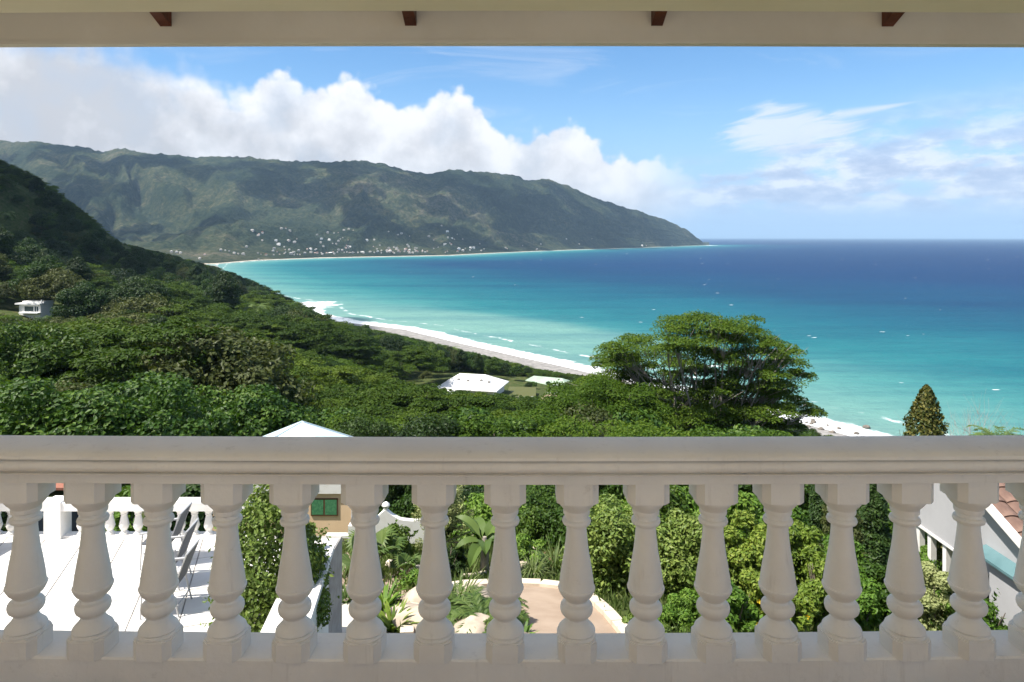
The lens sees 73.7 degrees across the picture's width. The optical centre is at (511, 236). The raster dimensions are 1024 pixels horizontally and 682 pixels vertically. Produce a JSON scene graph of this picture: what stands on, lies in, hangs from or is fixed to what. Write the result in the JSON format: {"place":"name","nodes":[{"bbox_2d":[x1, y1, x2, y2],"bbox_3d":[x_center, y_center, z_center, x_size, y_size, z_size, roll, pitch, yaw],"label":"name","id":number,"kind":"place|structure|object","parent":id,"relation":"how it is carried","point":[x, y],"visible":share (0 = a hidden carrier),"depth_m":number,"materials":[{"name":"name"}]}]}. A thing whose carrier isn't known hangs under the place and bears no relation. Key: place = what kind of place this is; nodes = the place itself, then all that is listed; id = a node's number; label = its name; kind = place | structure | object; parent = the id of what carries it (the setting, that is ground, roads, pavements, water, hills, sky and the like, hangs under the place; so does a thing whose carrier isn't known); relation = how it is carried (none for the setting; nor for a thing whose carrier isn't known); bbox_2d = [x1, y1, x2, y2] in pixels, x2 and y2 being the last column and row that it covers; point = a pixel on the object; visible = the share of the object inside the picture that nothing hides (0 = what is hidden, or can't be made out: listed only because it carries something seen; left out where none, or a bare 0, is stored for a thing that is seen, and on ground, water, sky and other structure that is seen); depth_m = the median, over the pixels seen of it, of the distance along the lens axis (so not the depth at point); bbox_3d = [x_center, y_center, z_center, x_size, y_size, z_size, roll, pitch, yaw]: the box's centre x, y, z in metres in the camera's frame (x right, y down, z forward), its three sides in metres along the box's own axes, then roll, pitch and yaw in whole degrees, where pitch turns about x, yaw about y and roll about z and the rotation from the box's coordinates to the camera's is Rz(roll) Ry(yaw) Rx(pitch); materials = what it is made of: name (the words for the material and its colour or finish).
{"place":"outdoors","nodes":[
{"label":"outdoors","id":0,"kind":"place"},
{"bbox_2d":[0,140,708,263],"bbox_3d":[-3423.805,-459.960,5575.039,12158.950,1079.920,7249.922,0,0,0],"label":"mountains","id":1,"kind":"structure","parent":0,"point":[192,208],"depth_m":3857.83,"materials":[{"name":"plant"}]},
{"bbox_2d":[0,173,940,632],"bbox_3d":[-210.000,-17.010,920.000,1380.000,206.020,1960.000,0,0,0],"label":"hillside","id":2,"kind":"structure","parent":0,"point":[26,209],"depth_m":432.97,"materials":[{"name":"soil"}]},
{"bbox_2d":[15,300,54,318],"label":"hillside villa","id":3,"kind":"object","parent":2,"relation":"on","point":[35,308],"visible":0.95,"depth_m":220.16,"materials":[{"name":"white paint"}]},
{"bbox_2d":[0,323,100,385],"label":"broadleaf tree","id":4,"kind":"object","parent":2,"relation":"on","point":[38,352],"visible":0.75,"depth_m":76.42,"materials":[{"name":"green plant"}]},
{"bbox_2d":[0,375,157,435],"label":"vine covered tree","id":5,"kind":"object","parent":2,"relation":"on","point":[66,417],"visible":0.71,"depth_m":32.82,"materials":[{"name":"green plant"}]},
{"bbox_2d":[40,336,164,381],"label":"umbrella tree","id":6,"kind":"object","parent":2,"relation":"on","point":[108,343],"visible":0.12,"depth_m":80.90,"materials":[{"name":"green plant"}]},
{"bbox_2d":[57,325,168,384],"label":"umbrella tree","id":7,"kind":"object","parent":2,"relation":"on","point":[84,328],"visible":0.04,"depth_m":86.22,"materials":[{"name":"green plant"}]},
{"bbox_2d":[105,485,146,530],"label":"shrub","id":8,"kind":"object","parent":2,"relation":"on","point":[125,492],"visible":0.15,"depth_m":14.32,"materials":[{"name":"green plant"}]},
{"bbox_2d":[103,308,148,325],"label":"broadleaf tree","id":9,"kind":"object","parent":2,"relation":"on","point":[139,321],"visible":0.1,"depth_m":140.82,"materials":[{"name":"green plant"}]},
{"bbox_2d":[65,372,193,406],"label":"vine covered tree","id":10,"kind":"object","parent":2,"relation":"on","point":[139,389],"visible":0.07,"depth_m":49.20,"materials":[{"name":"green plant"}]},
{"bbox_2d":[81,378,215,487],"bbox_3d":[-18.639,11.170,34.509,6.733,7.414,8.343,0,0,0],"label":"vine covered tree","id":11,"kind":"object","parent":2,"relation":"on","point":[160,423],"visible":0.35,"depth_m":34.78,"materials":[{"name":"green plant"}]},
{"bbox_2d":[51,317,268,394],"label":"umbrella tree","id":12,"kind":"object","parent":2,"relation":"on","point":[118,358],"visible":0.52,"depth_m":73.64,"materials":[{"name":"green plant"}]},
{"bbox_2d":[0,536,341,632],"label":"terrace","id":13,"kind":"structure","parent":2,"relation":"on","point":[60,560],"depth_m":10.06,"materials":[{"name":"tile"}]},
{"bbox_2d":[0,496,252,539],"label":"balustrade","id":14,"kind":"object","parent":13,"relation":"on","point":[57,517],"visible":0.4,"depth_m":11.36,"materials":[{"name":"white paint"}]},
{"bbox_2d":[139,502,191,569],"bbox_3d":[-5.314,4.588,10.507,0.604,0.828,0.507,0,0,-6],"label":"garden chair","id":15,"kind":"object","parent":13,"relation":"on","point":[180,522],"visible":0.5,"depth_m":10.44,"materials":[{"name":"grey metal"}]},
{"bbox_2d":[139,538,199,619],"bbox_3d":[-4.594,4.588,9.187,0.604,0.828,0.507,0,0,-6],"label":"garden chair","id":16,"kind":"object","parent":13,"relation":"on","point":[186,562],"visible":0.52,"depth_m":9.21,"materials":[{"name":"grey metal"}]},
{"bbox_2d":[143,518,198,590],"bbox_3d":[-4.924,4.588,9.877,0.604,0.828,0.507,0,0,-6],"label":"garden chair","id":17,"kind":"object","parent":13,"relation":"on","point":[186,539],"visible":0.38,"depth_m":9.92,"materials":[{"name":"grey metal"}]},
{"bbox_2d":[200,484,339,631],"bbox_3d":[-3.105,4.113,8.891,1.714,2.045,1.559,0,0,0],"label":"clipped shrub","id":18,"kind":"object","parent":13,"relation":"on","point":[259,515],"visible":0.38,"depth_m":8.54,"materials":[{"name":"green plant"}]},
{"bbox_2d":[146,484,214,530],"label":"shrub","id":19,"kind":"object","parent":2,"relation":"on","point":[193,490],"visible":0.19,"depth_m":15.33,"materials":[{"name":"green plant"}]},
{"bbox_2d":[127,322,318,408],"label":"broadleaf tree","id":20,"kind":"object","parent":2,"relation":"on","point":[251,364],"visible":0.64,"depth_m":75.40,"materials":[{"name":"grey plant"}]},
{"bbox_2d":[184,384,301,435],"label":"vine covered tree","id":21,"kind":"object","parent":2,"relation":"on","point":[217,396],"visible":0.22,"depth_m":41.89,"materials":[{"name":"green plant"}]},
{"bbox_2d":[200,383,310,435],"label":"vine covered tree","id":22,"kind":"object","parent":2,"relation":"on","point":[252,406],"visible":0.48,"depth_m":40.20,"materials":[{"name":"green plant"}]},
{"bbox_2d":[200,421,352,535],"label":"garden house","id":23,"kind":"structure","parent":2,"relation":"on","point":[326,506],"depth_m":29.60,"materials":[{"name":"white paint"}]},
{"bbox_2d":[311,498,337,515],"bbox_3d":[-8.128,11.693,29.571,1.165,0.749,0.054,0,0,0],"label":"window","id":24,"kind":"structure","parent":23,"relation":"in","point":[320,506],"depth_m":29.55,"materials":[{"name":"green"}]},
{"bbox_2d":[261,545,333,632],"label":"parapet wall","id":25,"kind":"structure","parent":2,"relation":"on","point":[274,619],"depth_m":8.26,"materials":[{"name":"white paint"}]},
{"bbox_2d":[278,343,338,401],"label":"umbrella tree","id":26,"kind":"object","parent":2,"relation":"on","point":[311,372],"visible":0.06,"depth_m":106.19,"materials":[{"name":"green plant"}]},
{"bbox_2d":[299,365,382,390],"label":"umbrella tree","id":27,"kind":"object","parent":2,"relation":"on","point":[341,372],"visible":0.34,"depth_m":117.65,"materials":[{"name":"green plant"}]},
{"bbox_2d":[310,386,402,419],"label":"umbrella tree","id":28,"kind":"object","parent":2,"relation":"on","point":[333,402],"visible":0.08,"depth_m":83.59,"materials":[{"name":"green plant"}]},
{"bbox_2d":[325,406,394,433],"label":"tree","id":29,"kind":"object","parent":2,"relation":"on","point":[344,412],"visible":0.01,"depth_m":53.71,"materials":[{"name":"green plant"}]},
{"bbox_2d":[306,379,420,405],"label":"umbrella tree","id":30,"kind":"object","parent":2,"relation":"on","point":[321,395],"visible":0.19,"depth_m":91.89,"materials":[{"name":"green plant"}]},
{"bbox_2d":[333,368,396,392],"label":"umbrella tree","id":31,"kind":"object","parent":2,"relation":"on","point":[371,373],"visible":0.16,"depth_m":126.79,"materials":[{"name":"green plant"}]},
{"bbox_2d":[334,414,396,436],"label":"broadleaf tree","id":32,"kind":"object","parent":2,"relation":"on","point":[352,429],"visible":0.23,"depth_m":43.59,"materials":[{"name":"green plant"}]},
{"bbox_2d":[325,413,419,436],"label":"umbrella tree","id":33,"kind":"object","parent":2,"relation":"on","point":[337,418],"visible":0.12,"depth_m":52.81,"materials":[{"name":"green plant"}]},
{"bbox_2d":[342,525,408,575],"bbox_3d":[-3.383,7.686,16.510,1.657,1.272,1.832,0,0,28],"label":"fan palm","id":34,"kind":"object","parent":2,"relation":"on","point":[385,536],"visible":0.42,"depth_m":16.49,"materials":[{"name":"green plant"}]},
{"bbox_2d":[328,379,443,425],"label":"umbrella tree","id":35,"kind":"object","parent":2,"relation":"on","point":[372,398],"visible":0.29,"depth_m":79.29,"materials":[{"name":"green plant"}]},
{"bbox_2d":[378,580,405,611],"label":"strap leaf plant","id":36,"kind":"object","parent":2,"relation":"on","point":[388,597],"visible":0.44,"depth_m":13.35,"materials":[{"name":"green plant"}]},
{"bbox_2d":[379,485,411,511],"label":"slope bush","id":37,"kind":"object","parent":2,"relation":"on","point":[395,492],"visible":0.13,"depth_m":34.60,"materials":[{"name":"green plant"}]},
{"bbox_2d":[377,598,416,632],"bbox_3d":[-2.064,6.608,11.724,1.052,0.588,1.018,0,0,0],"label":"croton","id":38,"kind":"object","parent":2,"relation":"on","point":[386,621],"visible":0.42,"depth_m":11.83,"materials":[{"name":"plant"}]},
{"bbox_2d":[375,501,423,543],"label":"garden wall","id":39,"kind":"structure","parent":2,"relation":"on","point":[386,515],"depth_m":24.00,"materials":[{"name":"white paint"}]},
{"bbox_2d":[381,519,422,559],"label":"shrub","id":40,"kind":"object","parent":2,"relation":"on","point":[404,532],"visible":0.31,"depth_m":20.48,"materials":[{"name":"green plant"}]},
{"bbox_2d":[385,602,422,632],"bbox_3d":[-1.698,6.723,11.926,1.121,0.537,0.851,0,0,30],"label":"boulder","id":41,"kind":"object","parent":2,"relation":"on","point":[414,616],"visible":0.33,"depth_m":11.76,"materials":[{"name":"stone"}]},
{"bbox_2d":[387,551,420,577],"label":"fan palm","id":42,"kind":"object","parent":2,"relation":"on","point":[400,560],"visible":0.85,"depth_m":16.09,"materials":[{"name":"green plant"}]},
{"bbox_2d":[392,564,418,589],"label":"garden bush","id":43,"kind":"object","parent":2,"relation":"on","point":[411,576],"visible":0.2,"depth_m":14.66,"materials":[{"name":"green plant"}]},
{"bbox_2d":[345,382,470,427],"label":"umbrella tree","id":44,"kind":"object","parent":2,"relation":"on","point":[382,411],"visible":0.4,"depth_m":76.95,"materials":[{"name":"green plant"}]},
{"bbox_2d":[0,159,825,435],"bbox_3d":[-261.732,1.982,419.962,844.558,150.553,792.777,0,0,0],"label":"forest","id":45,"kind":"object","parent":2,"relation":"on","point":[78,277],"visible":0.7,"depth_m":249.05,"materials":[{"name":"plant"}]},
{"bbox_2d":[383,412,462,436],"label":"broadleaf tree","id":46,"kind":"object","parent":2,"relation":"on","point":[436,428],"visible":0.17,"depth_m":44.14,"materials":[{"name":"green plant"}]},
{"bbox_2d":[389,491,456,539],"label":"slope bush","id":47,"kind":"object","parent":2,"relation":"on","point":[405,508],"visible":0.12,"depth_m":27.60,"materials":[{"name":"green plant"}]},
{"bbox_2d":[411,485,476,550],"bbox_3d":[-2.072,8.824,21.457,2.235,2.676,2.448,0,0,0],"label":"fuzzy tree","id":48,"kind":"object","parent":2,"relation":"on","point":[457,507],"visible":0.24,"depth_m":21.21,"materials":[{"name":"green leaf"},{"name":"grey brown bark"}]},
{"bbox_2d":[446,539,472,577],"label":"shrub","id":49,"kind":"object","parent":2,"relation":"on","point":[457,558],"visible":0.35,"depth_m":16.89,"materials":[{"name":"green plant"}]},
{"bbox_2d":[445,485,483,537],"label":"slope bush","id":50,"kind":"object","parent":2,"relation":"on","point":[467,490],"visible":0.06,"depth_m":28.80,"materials":[{"name":"green plant"}]},
{"bbox_2d":[414,394,520,423],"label":"umbrella tree","id":51,"kind":"object","parent":2,"relation":"on","point":[482,401],"visible":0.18,"depth_m":77.54,"materials":[{"name":"green plant"}]},
{"bbox_2d":[446,581,488,626],"bbox_3d":[-0.783,6.610,12.021,1.421,0.691,1.449,0,0,-36],"label":"cycad","id":52,"kind":"object","parent":2,"relation":"on","point":[455,595],"visible":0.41,"depth_m":12.20,"materials":[{"name":"plant"}]},
{"bbox_2d":[454,613,490,632],"bbox_3d":[-0.604,6.555,11.255,0.685,0.514,0.900,0,0,37],"label":"boulder","id":53,"kind":"object","parent":2,"relation":"on","point":[473,624],"visible":0.38,"depth_m":11.17,"materials":[{"name":"stone"}]},
{"bbox_2d":[437,373,508,394],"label":"white roofed house","id":54,"kind":"structure","parent":2,"relation":"on","point":[487,384],"depth_m":201.56,"materials":[{"name":"paint"}]},
{"bbox_2d":[450,590,518,632],"bbox_3d":[-0.495,6.515,11.463,1.264,0.616,1.337,0,0,0],"label":"cycad","id":55,"kind":"object","parent":2,"relation":"on","point":[477,599],"visible":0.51,"depth_m":11.70,"materials":[{"name":"green plant"}]},
{"bbox_2d":[455,515,517,574],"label":"banana plant","id":56,"kind":"object","parent":2,"relation":"on","point":[479,526],"visible":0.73,"depth_m":17.17,"materials":[{"name":"green plant"}]},
{"bbox_2d":[451,492,526,544],"bbox_3d":[-0.593,11.222,25.943,3.343,3.159,3.618,0,0,0],"label":"slope bush","id":57,"kind":"object","parent":2,"relation":"on","point":[483,510],"visible":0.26,"depth_m":25.32,"materials":[{"name":"green plant"}]},
{"bbox_2d":[444,405,556,436],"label":"vine covered tree","id":58,"kind":"object","parent":2,"relation":"on","point":[479,410],"visible":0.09,"depth_m":47.22,"materials":[{"name":"green plant"}]},
{"bbox_2d":[0,0,1023,46],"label":"veranda","id":59,"kind":"object","parent":2,"relation":"on","point":[269,23],"visible":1,"depth_m":3.60,"materials":[{"name":"beige paint"}]},
{"bbox_2d":[0,435,1023,681],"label":"balustrade","id":60,"kind":"object","parent":59,"relation":"on","point":[968,473],"visible":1,"depth_m":2.51,"materials":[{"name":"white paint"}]},
{"bbox_2d":[444,409,581,436],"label":"umbrella tree","id":61,"kind":"object","parent":2,"relation":"on","point":[474,426],"visible":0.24,"depth_m":45.16,"materials":[{"name":"green plant"}]},
{"bbox_2d":[400,578,626,632],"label":"kerb","id":62,"kind":"structure","parent":2,"relation":"on","point":[612,616],"depth_m":12.98,"materials":[{"name":"concrete"}]},
{"bbox_2d":[516,533,545,564],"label":"shrub","id":63,"kind":"object","parent":2,"relation":"on","point":[523,541],"visible":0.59,"depth_m":18.88,"materials":[{"name":"green plant"}]},
{"bbox_2d":[515,504,554,545],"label":"shrub","id":64,"kind":"object","parent":2,"relation":"on","point":[529,524],"visible":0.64,"depth_m":23.56,"materials":[{"name":"green plant"}]},
{"bbox_2d":[518,544,557,578],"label":"fountain grass","id":65,"kind":"object","parent":2,"relation":"on","point":[530,569],"depth_m":16.84,"materials":[{"name":"green plant"}]},
{"bbox_2d":[520,485,562,512],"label":"slope bush","id":66,"kind":"object","parent":2,"relation":"on","point":[543,497],"visible":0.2,"depth_m":28.59,"materials":[{"name":"green plant"}]},
{"bbox_2d":[533,528,563,578],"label":"fountain grass","id":67,"kind":"object","parent":2,"relation":"on","point":[555,565],"depth_m":17.29,"materials":[{"name":"green plant"}]},
{"bbox_2d":[529,506,594,549],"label":"slope bush","id":68,"kind":"object","parent":2,"relation":"on","point":[556,524],"visible":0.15,"depth_m":22.94,"materials":[{"name":"green plant"}]},
{"bbox_2d":[556,401,617,436],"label":"broadleaf tree","id":69,"kind":"object","parent":2,"relation":"on","point":[601,416],"visible":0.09,"depth_m":51.83,"materials":[{"name":"green plant"}]},
{"bbox_2d":[529,414,659,436],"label":"umbrella tree","id":70,"kind":"object","parent":2,"relation":"on","point":[586,430],"visible":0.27,"depth_m":42.70,"materials":[{"name":"green plant"}]},
{"bbox_2d":[559,494,635,595],"bbox_3d":[2.169,7.267,15.201,2.231,2.918,2.112,0,0,0],"label":"shrub","id":71,"kind":"object","parent":2,"relation":"on","point":[611,535],"visible":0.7,"depth_m":14.67,"materials":[{"name":"green plant"}]},
{"bbox_2d":[531,375,674,432],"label":"umbrella tree","id":72,"kind":"object","parent":2,"relation":"on","point":[614,403],"visible":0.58,"depth_m":60.60,"materials":[{"name":"green plant"}]},
{"bbox_2d":[585,417,698,436],"bbox_3d":[8.609,13.735,36.840,10.718,7.516,11.973,0,0,-28],"label":"umbrella tree","id":73,"kind":"object","parent":2,"relation":"on","point":[646,428],"visible":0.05,"depth_m":37.59,"materials":[{"name":"green plant"}]},
{"bbox_2d":[609,399,675,434],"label":"vine covered tree","id":74,"kind":"object","parent":2,"relation":"on","point":[658,421],"visible":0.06,"depth_m":56.71,"materials":[{"name":"green plant"}]},
{"bbox_2d":[628,485,691,533],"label":"shrub","id":75,"kind":"object","parent":2,"relation":"on","point":[677,500],"visible":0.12,"depth_m":19.19,"materials":[{"name":"green plant"}]},
{"bbox_2d":[342,536,985,632],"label":"grass","id":76,"kind":"structure","parent":2,"relation":"on","point":[392,571],"depth_m":15.66,"materials":[{"name":"plant"}]},
{"bbox_2d":[657,593,700,632],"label":"shrub","id":77,"kind":"object","parent":2,"relation":"on","point":[676,610],"visible":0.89,"depth_m":12.20,"materials":[{"name":"green plant"}]},
{"bbox_2d":[678,572,700,619],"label":"garden bush","id":78,"kind":"object","parent":2,"relation":"on","point":[692,596],"visible":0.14,"depth_m":12.84,"materials":[{"name":"green plant"}]},
{"bbox_2d":[567,309,828,435],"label":"umbrella tree","id":79,"kind":"object","parent":2,"relation":"on","point":[729,409],"visible":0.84,"depth_m":67.11,"materials":[{"name":"green plant"}]},
{"bbox_2d":[656,507,740,600],"bbox_3d":[3.839,6.867,14.511,2.339,2.126,2.007,0,0,0],"label":"shrub","id":80,"kind":"object","parent":2,"relation":"on","point":[678,551],"visible":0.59,"depth_m":14.12,"materials":[{"name":"green plant"}]},
{"bbox_2d":[693,579,763,632],"bbox_3d":[3.849,6.907,12.232,1.277,1.553,1.198,0,0,-17],"label":"flowering bush","id":81,"kind":"object","parent":2,"relation":"on","point":[742,609],"visible":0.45,"depth_m":11.96,"materials":[{"name":"green plant"}]},
{"bbox_2d":[694,490,765,538],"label":"shrub","id":82,"kind":"object","parent":2,"relation":"on","point":[746,502],"visible":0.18,"depth_m":18.11,"materials":[{"name":"green plant"}]},
{"bbox_2d":[676,423,792,436],"bbox_3d":[12.014,13.185,34.739,12.322,7.402,10.650,0,0,26],"label":"umbrella tree","id":83,"kind":"object","parent":2,"relation":"on","point":[718,434],"visible":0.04,"depth_m":34.59,"materials":[{"name":"green plant"}]},
{"bbox_2d":[738,564,765,620],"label":"garden bush","id":84,"kind":"object","parent":2,"relation":"on","point":[749,577],"visible":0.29,"depth_m":12.56,"materials":[{"name":"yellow plant"}]},
{"bbox_2d":[724,509,802,599],"bbox_3d":[4.998,6.756,14.104,1.852,2.004,1.468,0,0,30],"label":"hibiscus bush","id":85,"kind":"object","parent":2,"relation":"on","point":[746,552],"visible":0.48,"depth_m":13.93,"materials":[{"name":"green plant"}]},
{"bbox_2d":[751,493,808,525],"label":"slope bush","id":86,"kind":"object","parent":2,"relation":"on","point":[796,512],"visible":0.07,"depth_m":20.64,"materials":[{"name":"green plant"}]},
{"bbox_2d":[758,586,819,631],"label":"shrub","id":87,"kind":"object","parent":2,"relation":"on","point":[804,600],"visible":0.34,"depth_m":11.92,"materials":[{"name":"green plant"}]},
{"bbox_2d":[789,518,827,585],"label":"shrub","id":88,"kind":"object","parent":2,"relation":"on","point":[804,545],"visible":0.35,"depth_m":14.11,"materials":[{"name":"green plant"}]},
{"bbox_2d":[806,484,825,544],"bbox_3d":[8.787,8.022,19.479,1.201,3.522,1.314,0,0,-38],"label":"conifer","id":89,"kind":"object","parent":2,"relation":"on","point":[816,501],"visible":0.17,"depth_m":19.32,"materials":[{"name":"plant"}]},
{"bbox_2d":[797,549,859,623],"bbox_3d":[5.868,6.785,12.597,1.353,1.911,1.528,0,0,44],"label":"garden bush","id":90,"kind":"object","parent":2,"relation":"on","point":[813,571],"visible":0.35,"depth_m":12.66,"materials":[{"name":"green plant"}]},
{"bbox_2d":[818,504,867,558],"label":"shrub","id":91,"kind":"object","parent":2,"relation":"on","point":[857,534],"visible":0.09,"depth_m":16.92,"materials":[{"name":"green plant"}]},
{"bbox_2d":[822,531,872,577],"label":"shrub","id":92,"kind":"object","parent":2,"relation":"on","point":[861,558],"visible":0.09,"depth_m":14.94,"materials":[{"name":"green plant"}]},
{"bbox_2d":[826,568,890,630],"bbox_3d":[6.219,6.750,12.290,1.108,1.395,1.262,0,0,25],"label":"garden bush","id":93,"kind":"object","parent":2,"relation":"on","point":[870,606],"visible":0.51,"depth_m":12.06,"materials":[{"name":"green plant"}]},
{"bbox_2d":[854,484,892,566],"bbox_3d":[9.706,7.618,18.459,1.472,3.745,1.586,0,0,-37],"label":"conifer","id":94,"kind":"object","parent":2,"relation":"on","point":[880,531],"visible":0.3,"depth_m":18.14,"materials":[{"name":"green plant"}]},
{"bbox_2d":[862,554,891,621],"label":"hibiscus bush","id":95,"kind":"object","parent":2,"relation":"on","point":[877,572],"visible":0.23,"depth_m":12.97,"materials":[{"name":"green plant"}]},
{"bbox_2d":[899,384,952,571],"bbox_3d":[16.311,9.663,26.880,3.932,7.725,4.178,0,0,-35],"label":"conifer","id":96,"kind":"object","parent":2,"relation":"on","point":[924,413],"visible":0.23,"depth_m":26.75,"materials":[{"name":"green plant"}]},
{"bbox_2d":[917,561,955,630],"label":"variegated bush","id":97,"kind":"object","parent":2,"relation":"on","point":[935,579],"visible":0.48,"depth_m":11.98,"materials":[{"name":"green plant"}]},
{"bbox_2d":[894,391,1023,435],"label":"bare shrub","id":98,"kind":"object","parent":2,"relation":"on","point":[969,432],"visible":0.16,"depth_m":40.02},
{"bbox_2d":[916,483,1022,625],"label":"neighbour house","id":99,"kind":"structure","parent":2,"relation":"on","point":[1001,531],"depth_m":12.59,"materials":[{"name":"white"}]},
{"bbox_2d":[939,588,1007,629],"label":"shrub","id":100,"kind":"object","parent":2,"relation":"on","point":[991,621],"visible":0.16,"depth_m":11.29,"materials":[{"name":"green plant"}]},
{"bbox_2d":[0,46,1023,238],"label":"sky","id":101,"kind":"structure","parent":0,"point":[706,141],"materials":[{"name":"blue"}]},
{"bbox_2d":[447,586,616,632],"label":"patio","id":102,"kind":"structure","parent":0,"point":[545,614],"depth_m":12.72,"materials":[{"name":"stone"}]},
{"bbox_2d":[206,238,1023,435],"bbox_3d":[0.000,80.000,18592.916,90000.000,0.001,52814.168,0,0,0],"label":"sea","id":103,"kind":"structure","parent":0,"point":[892,325],"depth_m":821.52,"materials":[{"name":"liquid"}]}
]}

